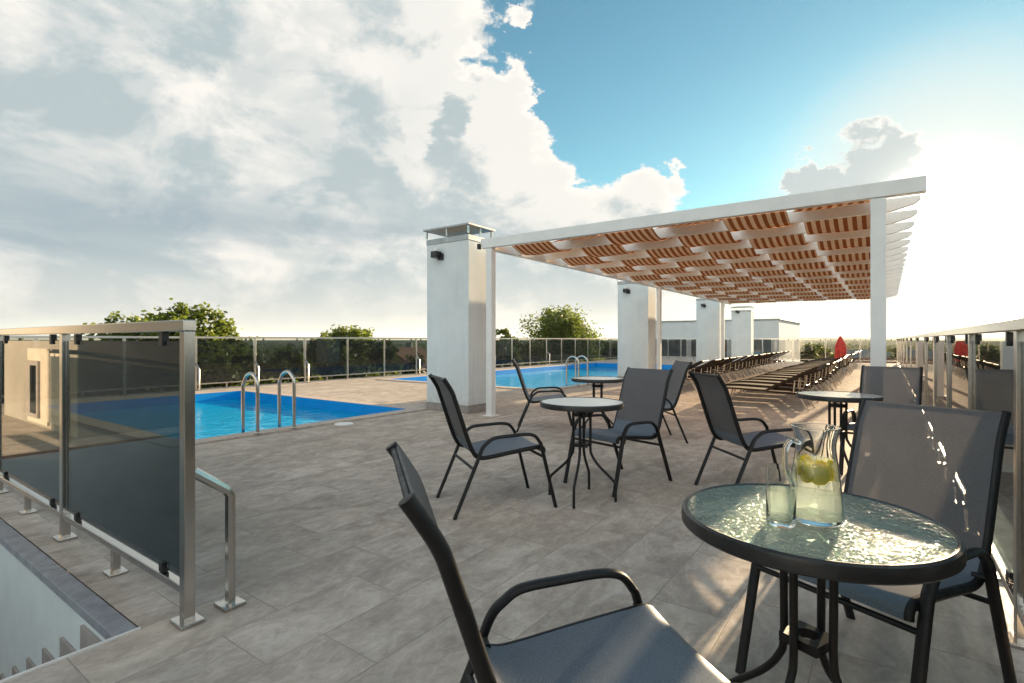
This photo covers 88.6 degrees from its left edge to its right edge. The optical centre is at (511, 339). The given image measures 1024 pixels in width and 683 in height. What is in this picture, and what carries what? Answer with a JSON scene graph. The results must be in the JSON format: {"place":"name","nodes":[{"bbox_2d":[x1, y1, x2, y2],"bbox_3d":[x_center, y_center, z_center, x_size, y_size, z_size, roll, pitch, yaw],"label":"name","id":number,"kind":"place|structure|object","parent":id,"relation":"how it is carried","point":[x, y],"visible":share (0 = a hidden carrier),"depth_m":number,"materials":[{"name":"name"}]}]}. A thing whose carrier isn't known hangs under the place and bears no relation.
{"place":"outdoors","nodes":[
{"label":"outdoors","id":0,"kind":"place"},
{"bbox_2d":[10,337,1004,626],"bbox_3d":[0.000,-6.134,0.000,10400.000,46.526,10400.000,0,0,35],"label":"ground","id":1,"kind":"structure","parent":0,"point":[834,341],"depth_m":2262.38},
{"bbox_2d":[82,310,173,340],"bbox_3d":[-11.175,7.631,16.564,4.312,17.010,4.198,0,0,-5],"label":"broadleaf tree","id":2,"kind":"object","parent":1,"relation":"on","point":[135,318],"visible":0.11,"depth_m":15.38,"materials":[{"name":"green plant"}]},
{"bbox_2d":[140,298,276,384],"bbox_3d":[-9.383,7.454,16.075,4.493,17.364,3.768,0,0,-22],"label":"broadleaf tree","id":3,"kind":"object","parent":1,"relation":"on","point":[222,328],"visible":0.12,"depth_m":15.59,"materials":[{"name":"green plant"}]},
{"bbox_2d":[197,354,259,387],"bbox_3d":[-8.431,8.197,14.902,3.129,15.878,3.539,0,0,25],"label":"broadleaf tree","id":4,"kind":"object","parent":1,"relation":"on","point":[221,385],"visible":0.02,"depth_m":14.63,"materials":[{"name":"green plant"}]},
{"bbox_2d":[278,375,323,382],"bbox_3d":[-7.676,8.127,17.787,3.301,16.020,3.232,0,0,35],"label":"broadleaf tree","id":5,"kind":"object","parent":1,"relation":"on","point":[298,379],"visible":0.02,"depth_m":17.63,"materials":[{"name":"green plant"}]},
{"bbox_2d":[276,330,344,380],"bbox_3d":[-7.706,7.859,20.450,3.411,16.554,3.950,0,0,-10],"label":"broadleaf tree","id":6,"kind":"object","parent":1,"relation":"on","point":[326,333],"visible":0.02,"depth_m":20.44,"materials":[{"name":"green plant"}]},
{"bbox_2d":[320,323,375,339],"bbox_3d":[-7.817,7.643,24.643,4.711,16.986,4.267,0,0,35],"label":"broadleaf tree","id":7,"kind":"object","parent":1,"relation":"on","point":[350,332],"visible":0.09,"depth_m":24.07,"materials":[{"name":"green plant"}]},
{"bbox_2d":[366,339,401,375],"bbox_3d":[-5.697,7.769,23.894,3.420,15.834,2.933,0,0,23],"label":"broadleaf tree","id":8,"kind":"object","parent":1,"relation":"on","point":[390,373],"visible":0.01,"depth_m":23.51,"materials":[{"name":"green plant"}]},
{"bbox_2d":[397,368,426,373],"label":"broadleaf tree","id":9,"kind":"object","parent":1,"relation":"on","point":[407,372],"visible":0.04,"depth_m":25.94,"materials":[{"name":"green plant"}]},
{"bbox_2d":[496,326,518,339],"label":"broadleaf tree","id":10,"kind":"object","parent":1,"relation":"on","point":[506,333],"visible":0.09,"depth_m":33.27,"materials":[{"name":"green plant"}]},
{"bbox_2d":[496,362,524,367],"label":"broadleaf tree","id":11,"kind":"object","parent":1,"relation":"on","point":[497,365],"visible":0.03,"depth_m":30.51,"materials":[{"name":"green plant"}]},
{"bbox_2d":[522,362,539,365],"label":"broadleaf tree","id":12,"kind":"object","parent":1,"relation":"on","point":[531,364],"visible":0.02,"depth_m":35.25,"materials":[{"name":"green plant"}]},
{"bbox_2d":[514,303,605,363],"bbox_3d":[3.203,6.654,41.137,8.920,18.963,9.093,0,0,9],"label":"broadleaf tree","id":13,"kind":"object","parent":1,"relation":"on","point":[557,324],"visible":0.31,"depth_m":39.52,"materials":[{"name":"green plant"}]},
{"bbox_2d":[256,342,896,379],"bbox_3d":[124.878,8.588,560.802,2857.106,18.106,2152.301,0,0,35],"label":"woodland","id":14,"kind":"object","parent":1,"relation":"on","point":[849,346],"visible":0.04,"depth_m":792.50,"materials":[{"name":"green plant"}]},
{"bbox_2d":[662,318,800,361],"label":"building","id":15,"kind":"structure","parent":1,"relation":"on","point":[673,332],"depth_m":32.52,"materials":[{"name":"white paint"}]},
{"bbox_2d":[662,339,686,356],"bbox_3d":[9.957,0.495,33.436,2.400,1.170,0.095,0,0,35],"label":"window","id":16,"kind":"structure","parent":15,"relation":"in","point":[670,347],"depth_m":33.20,"materials":[{"name":"grey glass"}]},
{"bbox_2d":[690,338,727,357],"bbox_3d":[11.992,0.495,31.984,2.200,1.170,0.095,0,0,35],"label":"window","id":17,"kind":"structure","parent":15,"relation":"in","point":[692,341],"depth_m":32.43,"materials":[{"name":"grey glass"}]},
{"bbox_2d":[754,338,771,357],"bbox_3d":[13.946,0.495,30.590,2.200,1.170,0.095,0,0,35],"label":"window","id":18,"kind":"structure","parent":15,"relation":"in","point":[767,343],"depth_m":30.23,"materials":[{"name":"grey glass"}]},
{"bbox_2d":[800,342,824,361],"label":"broadleaf tree","id":19,"kind":"object","parent":1,"relation":"on","point":[809,351],"visible":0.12,"depth_m":58.60,"materials":[{"name":"green plant"}]},
{"bbox_2d":[803,344,831,354],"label":"broadleaf tree","id":20,"kind":"object","parent":1,"relation":"on","point":[820,346],"visible":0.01,"depth_m":75.08,"materials":[{"name":"green plant"}]},
{"bbox_2d":[815,346,846,358],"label":"broadleaf tree","id":21,"kind":"object","parent":1,"relation":"on","point":[821,353],"visible":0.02,"depth_m":63.62,"materials":[{"name":"green plant"}]},
{"bbox_2d":[834,347,892,357],"bbox_3d":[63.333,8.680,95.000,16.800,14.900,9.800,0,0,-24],"label":"railing","id":22,"kind":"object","parent":1,"relation":"on","point":[865,353],"depth_m":92.89,"materials":[{"name":"grey metal"}]},
{"bbox_2d":[847,357,896,363],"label":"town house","id":23,"kind":"structure","parent":1,"relation":"on","point":[888,360],"depth_m":71.57,"materials":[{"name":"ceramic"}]},
{"bbox_2d":[886,345,896,359],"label":"broadleaf tree","id":24,"kind":"object","parent":1,"relation":"on","point":[894,355],"visible":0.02,"depth_m":80.66,"materials":[{"name":"green plant"}]},
{"bbox_2d":[0,359,1023,682],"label":"terrace floor","id":25,"kind":"structure","parent":0,"point":[338,577],"depth_m":2.73,"materials":[{"name":"grey tile"}]},
{"bbox_2d":[0,544,105,677],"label":"stairwell walls","id":26,"kind":"structure","parent":25,"relation":"attached to","point":[37,614],"depth_m":2.72,"materials":[{"name":"white paint"}]},
{"bbox_2d":[0,624,100,679],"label":"stair flight","id":27,"kind":"object","parent":26,"relation":"in","point":[88,637],"visible":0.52,"depth_m":2.33,"materials":[{"name":"grey concrete"}]},
{"bbox_2d":[0,519,140,682],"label":"stairwell edging","id":28,"kind":"object","parent":25,"relation":"on","point":[104,619],"visible":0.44,"depth_m":2.36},
{"bbox_2d":[0,320,245,630],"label":"glass railing","id":29,"kind":"object","parent":25,"relation":"on","point":[100,435],"visible":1,"depth_m":2.52,"materials":[{"name":"silver metal"}]},
{"bbox_2d":[195,391,402,414],"bbox_3d":[-4.784,1.796,8.645,5.270,1.368,3.280,0,0,35],"label":"pool basin","id":30,"kind":"object","parent":25,"relation":"in","point":[338,406],"visible":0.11,"depth_m":10.07,"materials":[{"name":"tile"}]},
{"bbox_2d":[195,398,366,438],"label":"pool water","id":31,"kind":"structure","parent":30,"relation":"in","point":[217,418],"depth_m":8.78,"materials":[{"name":"blue liquid"}]},
{"bbox_2d":[195,389,427,444],"bbox_3d":[-4.784,1.149,8.645,5.750,0.082,3.760,0,0,35],"label":"pool coping","id":32,"kind":"object","parent":25,"relation":"on","point":[407,409],"visible":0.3,"depth_m":7.40,"materials":[{"name":"stone"}]},
{"bbox_2d":[241,370,297,435],"bbox_3d":[-3.009,1.206,6.501,0.420,1.648,0.560,0,0,35],"label":"pool ladder","id":33,"kind":"object","parent":32,"relation":"attached to","point":[256,380],"visible":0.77,"depth_m":6.41,"materials":[{"name":"silver metal"}]},
{"bbox_2d":[9,335,617,390],"bbox_3d":[-2.922,0.525,17.543,0.258,1.210,36.080,0,0,35],"label":"glass railing","id":34,"kind":"object","parent":25,"relation":"on","point":[223,360],"visible":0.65,"depth_m":14.69,"materials":[{"name":"clear glass"}]},
{"bbox_2d":[334,422,353,425],"bbox_3d":[-2.253,1.121,7.036,0.250,0.015,0.250,0,0,35],"label":"skimmer lid","id":35,"kind":"object","parent":25,"relation":"on","point":[343,423],"visible":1,"depth_m":7.00,"materials":[{"name":"white plastic"}]},
{"bbox_2d":[423,222,494,413],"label":"chimney pillar","id":36,"kind":"structure","parent":25,"relation":"on","point":[456,307],"depth_m":8.23,"materials":[{"name":"white paint"}]},
{"bbox_2d":[428,374,557,519],"bbox_3d":[-0.149,0.686,3.646,0.788,0.898,0.527,0,0,-21],"label":"patio chair","id":37,"kind":"object","parent":25,"relation":"on","point":[501,446],"visible":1,"depth_m":3.53,"materials":[{"name":"black metal"}]},
{"bbox_2d":[375,362,667,390],"bbox_3d":[2.411,1.149,18.732,5.750,0.082,13.580,0,0,35],"label":"pool coping","id":38,"kind":"object","parent":25,"relation":"on","point":[520,388],"visible":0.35,"depth_m":13.55,"materials":[{"name":"stone"}]},
{"bbox_2d":[566,355,588,385],"bbox_3d":[1.613,1.206,12.981,0.420,1.648,0.560,0,0,35],"label":"pool ladder","id":39,"kind":"object","parent":38,"relation":"attached to","point":[577,359],"visible":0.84,"depth_m":13.05,"materials":[{"name":"silver metal"}]},
{"bbox_2d":[395,363,672,380],"bbox_3d":[2.411,1.796,18.732,5.270,1.368,13.100,0,0,35],"label":"pool basin","id":40,"kind":"object","parent":25,"relation":"in","point":[498,372],"visible":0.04,"depth_m":21.65,"materials":[{"name":"tile"}]},
{"bbox_2d":[496,366,669,388],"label":"pool water","id":41,"kind":"structure","parent":40,"relation":"in","point":[551,378],"depth_m":18.41,"materials":[{"name":"blue liquid"}]},
{"bbox_2d":[511,358,571,431],"bbox_3d":[0.389,0.686,6.667,0.788,0.898,0.527,0,0,3],"label":"patio chair","id":42,"kind":"object","parent":25,"relation":"on","point":[530,398],"visible":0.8,"depth_m":6.55,"materials":[{"name":"black metal"}]},
{"bbox_2d":[386,441,739,682],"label":"patio chair","id":43,"kind":"object","parent":25,"relation":"on","point":[638,641],"visible":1,"depth_m":1.21,"materials":[{"name":"grey fabric"}]},
{"bbox_2d":[540,397,624,508],"bbox_3d":[0.499,0.784,3.747,0.600,0.693,0.600,0,0,-24],"label":"bistro table","id":44,"kind":"object","parent":25,"relation":"on","point":[580,407],"visible":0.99,"depth_m":3.70,"materials":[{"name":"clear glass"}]},
{"bbox_2d":[571,376,622,438],"bbox_3d":[0.988,0.784,6.051,0.600,0.693,0.600,0,0,16],"label":"bistro table","id":45,"kind":"object","parent":25,"relation":"on","point":[601,380],"visible":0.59,"depth_m":5.99,"materials":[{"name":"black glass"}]},
{"bbox_2d":[563,367,672,496],"bbox_3d":[0.871,0.686,4.205,0.788,0.898,0.527,0,0,-39],"label":"patio chair","id":46,"kind":"object","parent":25,"relation":"on","point":[642,397],"visible":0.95,"depth_m":4.28,"materials":[{"name":"grey fabric"}]},
{"bbox_2d":[617,280,655,377],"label":"chimney pillar","id":47,"kind":"structure","parent":25,"relation":"on","point":[636,325],"depth_m":14.32,"materials":[{"name":"white paint"}]},
{"bbox_2d":[625,360,692,443],"bbox_3d":[1.584,0.686,5.969,0.788,0.898,0.527,0,0,-3],"label":"patio chair","id":48,"kind":"object","parent":25,"relation":"on","point":[680,369],"visible":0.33,"depth_m":5.88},
{"bbox_2d":[685,360,708,391],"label":"sun lounger","id":49,"kind":"object","parent":25,"relation":"on","point":[693,366],"visible":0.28,"depth_m":11.56,"materials":[{"name":"brown wood"}]},
{"bbox_2d":[477,175,925,416],"bbox_3d":[5.972,-0.211,12.445,5.330,2.682,15.014,0,0,35],"label":"pergola","id":50,"kind":"object","parent":25,"relation":"on","point":[843,243],"visible":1,"depth_m":7.80,"materials":[{"name":"metal"}]},
{"bbox_2d":[686,359,720,376],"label":"sun lounger","id":51,"kind":"object","parent":25,"relation":"on","point":[705,365],"visible":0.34,"depth_m":12.33,"materials":[{"name":"brown wood"}]},
{"bbox_2d":[688,358,728,374],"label":"sun lounger","id":52,"kind":"object","parent":25,"relation":"on","point":[710,365],"visible":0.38,"depth_m":13.19,"materials":[{"name":"brown wood"}]},
{"bbox_2d":[696,297,720,366],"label":"chimney pillar","id":53,"kind":"structure","parent":25,"relation":"on","point":[708,329],"depth_m":20.33,"materials":[{"name":"white paint"}]},
{"bbox_2d":[688,357,735,383],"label":"sun lounger","id":54,"kind":"object","parent":25,"relation":"on","point":[718,364],"visible":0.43,"depth_m":13.85,"materials":[{"name":"brown wood"}]},
{"bbox_2d":[692,356,741,381],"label":"sun lounger","id":55,"kind":"object","parent":25,"relation":"on","point":[727,362],"visible":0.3,"depth_m":14.64,"materials":[{"name":"brown wood"}]},
{"bbox_2d":[694,355,750,378],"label":"sun lounger","id":56,"kind":"object","parent":25,"relation":"on","point":[738,369],"visible":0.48,"depth_m":15.20,"materials":[{"name":"brown wood"}]},
{"bbox_2d":[704,355,757,377],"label":"sun lounger","id":57,"kind":"object","parent":25,"relation":"on","point":[743,360],"visible":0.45,"depth_m":15.91,"materials":[{"name":"brown wood"}]},
{"bbox_2d":[688,371,794,504],"bbox_3d":[1.775,0.686,3.881,0.788,0.898,0.527,0,0,-6],"label":"patio chair","id":58,"kind":"object","parent":25,"relation":"on","point":[722,419],"visible":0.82,"depth_m":3.83,"materials":[{"name":"grey fabric"}]},
{"bbox_2d":[730,306,753,361],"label":"chimney pillar","id":59,"kind":"structure","parent":25,"relation":"on","point":[742,333],"depth_m":25.03,"materials":[{"name":"white paint"}]},
{"bbox_2d":[726,353,765,373],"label":"sun lounger","id":60,"kind":"object","parent":25,"relation":"on","point":[755,365],"visible":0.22,"depth_m":17.53,"materials":[{"name":"brown wood"}]},
{"bbox_2d":[733,354,763,375],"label":"sun lounger","id":61,"kind":"object","parent":25,"relation":"on","point":[751,367],"visible":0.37,"depth_m":16.60,"materials":[{"name":"brown wood"}]},
{"bbox_2d":[728,353,770,373],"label":"sun lounger","id":62,"kind":"object","parent":25,"relation":"on","point":[760,364],"visible":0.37,"depth_m":18.12,"materials":[{"name":"brown wood"}]},
{"bbox_2d":[730,353,773,371],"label":"sun lounger","id":63,"kind":"object","parent":25,"relation":"on","point":[765,363],"visible":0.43,"depth_m":18.75,"materials":[{"name":"brown wood"}]},
{"bbox_2d":[738,352,779,370],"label":"sun lounger","id":64,"kind":"object","parent":25,"relation":"on","point":[767,362],"visible":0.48,"depth_m":19.40,"materials":[{"name":"brown wood"}]},
{"bbox_2d":[740,352,780,368],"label":"sun lounger","id":65,"kind":"object","parent":25,"relation":"on","point":[771,361],"visible":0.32,"depth_m":20.00,"materials":[{"name":"brown wood"}]},
{"bbox_2d":[726,367,821,411],"bbox_3d":[4.255,0.792,8.948,1.730,0.690,0.576,0,0,38],"label":"sun lounger","id":66,"kind":"object","parent":25,"relation":"on","point":[752,388],"visible":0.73,"depth_m":8.73,"materials":[{"name":"brown wood"}]},
{"bbox_2d":[763,351,786,367],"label":"sun lounger","id":67,"kind":"object","parent":25,"relation":"on","point":[776,357],"visible":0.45,"depth_m":20.74,"materials":[{"name":"brown wood"}]},
{"bbox_2d":[726,365,824,405],"bbox_3d":[4.729,0.792,9.669,1.730,0.690,0.576,0,0,39],"label":"sun lounger","id":68,"kind":"object","parent":25,"relation":"on","point":[755,384],"visible":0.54,"depth_m":9.55,"materials":[{"name":"brown metal"}]},
{"bbox_2d":[768,351,790,366],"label":"sun lounger","id":69,"kind":"object","parent":25,"relation":"on","point":[782,360],"visible":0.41,"depth_m":21.50,"materials":[{"name":"brown metal"}]},
{"bbox_2d":[732,363,829,395],"bbox_3d":[5.235,0.792,10.358,1.730,0.690,0.576,0,0,37],"label":"sun lounger","id":70,"kind":"object","parent":25,"relation":"on","point":[772,381],"visible":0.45,"depth_m":10.33,"materials":[{"name":"brown metal"}]},
{"bbox_2d":[668,338,896,362],"bbox_3d":[12.791,0.525,28.463,13.160,1.210,0.090,0,0,35],"label":"glass railing","id":71,"kind":"object","parent":25,"relation":"on","point":[793,359],"visible":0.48,"depth_m":27.07,"materials":[{"name":"silver metal"}]},
{"bbox_2d":[744,362,835,392],"bbox_3d":[5.771,0.792,11.028,1.730,0.690,0.576,0,0,35],"label":"sun lounger","id":72,"kind":"object","parent":25,"relation":"on","point":[814,381],"visible":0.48,"depth_m":10.92,"materials":[{"name":"brown metal"}]},
{"bbox_2d":[755,361,838,390],"bbox_3d":[6.273,0.792,11.728,1.730,0.690,0.576,0,0,36],"label":"sun lounger","id":73,"kind":"object","parent":25,"relation":"on","point":[786,376],"visible":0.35,"depth_m":11.62,"materials":[{"name":"brown metal"}]},
{"bbox_2d":[761,359,841,388],"bbox_3d":[6.774,0.792,12.435,1.729,0.690,0.576,0,0,39],"label":"sun lounger","id":74,"kind":"object","parent":25,"relation":"on","point":[792,374],"visible":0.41,"depth_m":12.32,"materials":[{"name":"brown metal"}]},
{"bbox_2d":[765,358,841,385],"bbox_3d":[7.237,0.792,13.145,1.730,0.690,0.576,0,0,33],"label":"sun lounger","id":75,"kind":"object","parent":25,"relation":"on","point":[801,372],"visible":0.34,"depth_m":13.12,"materials":[{"name":"brown metal"}]},
{"bbox_2d":[775,356,844,380],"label":"sun lounger","id":76,"kind":"object","parent":25,"relation":"on","point":[808,369],"visible":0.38,"depth_m":14.56,"materials":[{"name":"brown wood"}]},
{"bbox_2d":[776,357,845,384],"bbox_3d":[7.767,0.792,13.837,1.730,0.690,0.576,0,0,38],"label":"sun lounger","id":77,"kind":"object","parent":25,"relation":"on","point":[817,372],"visible":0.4,"depth_m":13.70,"materials":[{"name":"brown metal"}]},
{"bbox_2d":[781,356,847,380],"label":"sun lounger","id":78,"kind":"object","parent":25,"relation":"on","point":[834,369],"visible":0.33,"depth_m":15.13,"materials":[{"name":"brown metal"}]},
{"bbox_2d":[783,355,848,378],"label":"sun lounger","id":79,"kind":"object","parent":25,"relation":"on","point":[823,368],"visible":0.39,"depth_m":15.80,"materials":[{"name":"brown wood"}]},
{"bbox_2d":[792,354,849,376],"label":"sun lounger","id":80,"kind":"object","parent":25,"relation":"on","point":[826,366],"visible":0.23,"depth_m":16.56,"materials":[{"name":"brown wood"}]},
{"bbox_2d":[681,483,966,682],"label":"bistro table","id":81,"kind":"object","parent":25,"relation":"on","point":[822,560],"visible":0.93,"depth_m":1.25,"materials":[{"name":"clear glass"}]},
{"bbox_2d":[765,463,796,527],"bbox_3d":[0.639,0.369,1.247,0.067,0.136,0.067,0,0,35],"label":"drinking glass","id":82,"kind":"object","parent":81,"relation":"on","point":[781,493],"visible":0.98,"depth_m":1.22,"materials":[{"name":"glass"}]},
{"bbox_2d":[782,423,843,527],"bbox_3d":[0.729,0.322,1.264,0.117,0.229,0.129,0,0,42],"label":"water jug","id":83,"kind":"object","parent":81,"relation":"on","point":[819,489],"visible":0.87,"depth_m":1.23,"materials":[{"name":"clear glass"}]},
{"bbox_2d":[798,354,854,375],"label":"sun lounger","id":84,"kind":"object","parent":25,"relation":"on","point":[834,365],"visible":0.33,"depth_m":17.16,"materials":[{"name":"brown wood"}]},
{"bbox_2d":[800,353,854,373],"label":"sun lounger","id":85,"kind":"object","parent":25,"relation":"on","point":[825,363],"visible":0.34,"depth_m":18.26,"materials":[{"name":"brown wood"}]},
{"bbox_2d":[803,352,855,370],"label":"sun lounger","id":86,"kind":"object","parent":25,"relation":"on","point":[827,362],"visible":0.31,"depth_m":19.29,"materials":[{"name":"brown wood"}]},
{"bbox_2d":[805,353,855,372],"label":"sun lounger","id":87,"kind":"object","parent":25,"relation":"on","point":[837,363],"visible":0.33,"depth_m":18.64,"materials":[{"name":"brown wood"}]},
{"bbox_2d":[811,351,858,367],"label":"sun lounger","id":88,"kind":"object","parent":25,"relation":"on","point":[842,360],"visible":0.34,"depth_m":21.77,"materials":[{"name":"brown wood"}]},
{"bbox_2d":[813,351,859,368],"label":"sun lounger","id":89,"kind":"object","parent":25,"relation":"on","point":[839,361],"visible":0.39,"depth_m":20.73,"materials":[{"name":"brown wood"}]},
{"bbox_2d":[796,391,882,465],"bbox_3d":[2.637,0.784,4.248,0.600,0.693,0.600,0,0,-34],"label":"bistro table","id":90,"kind":"object","parent":25,"relation":"on","point":[841,397],"visible":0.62,"depth_m":4.18,"materials":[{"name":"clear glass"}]},
{"bbox_2d":[834,335,846,358],"bbox_3d":[15.566,0.450,24.887,0.560,1.360,0.560,0,0,35],"label":"folded parasol","id":91,"kind":"object","parent":25,"relation":"on","point":[840,348],"visible":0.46,"depth_m":24.75,"materials":[{"name":"red fabric"}]},
{"bbox_2d":[819,350,861,364],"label":"sun lounger","id":92,"kind":"object","parent":25,"relation":"on","point":[836,358],"visible":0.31,"depth_m":23.01,"materials":[{"name":"brown metal"}]},
{"bbox_2d":[735,398,1016,682],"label":"patio chair","id":93,"kind":"object","parent":25,"relation":"on","point":[942,465],"visible":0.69,"depth_m":1.80,"materials":[{"name":"grey fabric"}]},
{"bbox_2d":[839,365,922,474],"bbox_3d":[3.198,0.686,4.511,0.527,0.898,0.788,0,0,43],"label":"patio chair","id":94,"kind":"object","parent":25,"relation":"on","point":[897,384],"visible":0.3,"depth_m":4.70,"materials":[{"name":"grey fabric"}]},
{"bbox_2d":[897,317,1023,649],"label":"glass railing","id":95,"kind":"object","parent":25,"relation":"on","point":[973,371],"visible":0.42,"depth_m":2.32,"materials":[{"name":"silver metal"}]},
{"bbox_2d":[0,0,1023,338],"label":"sky","id":96,"kind":"structure","parent":0,"point":[283,166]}
]}

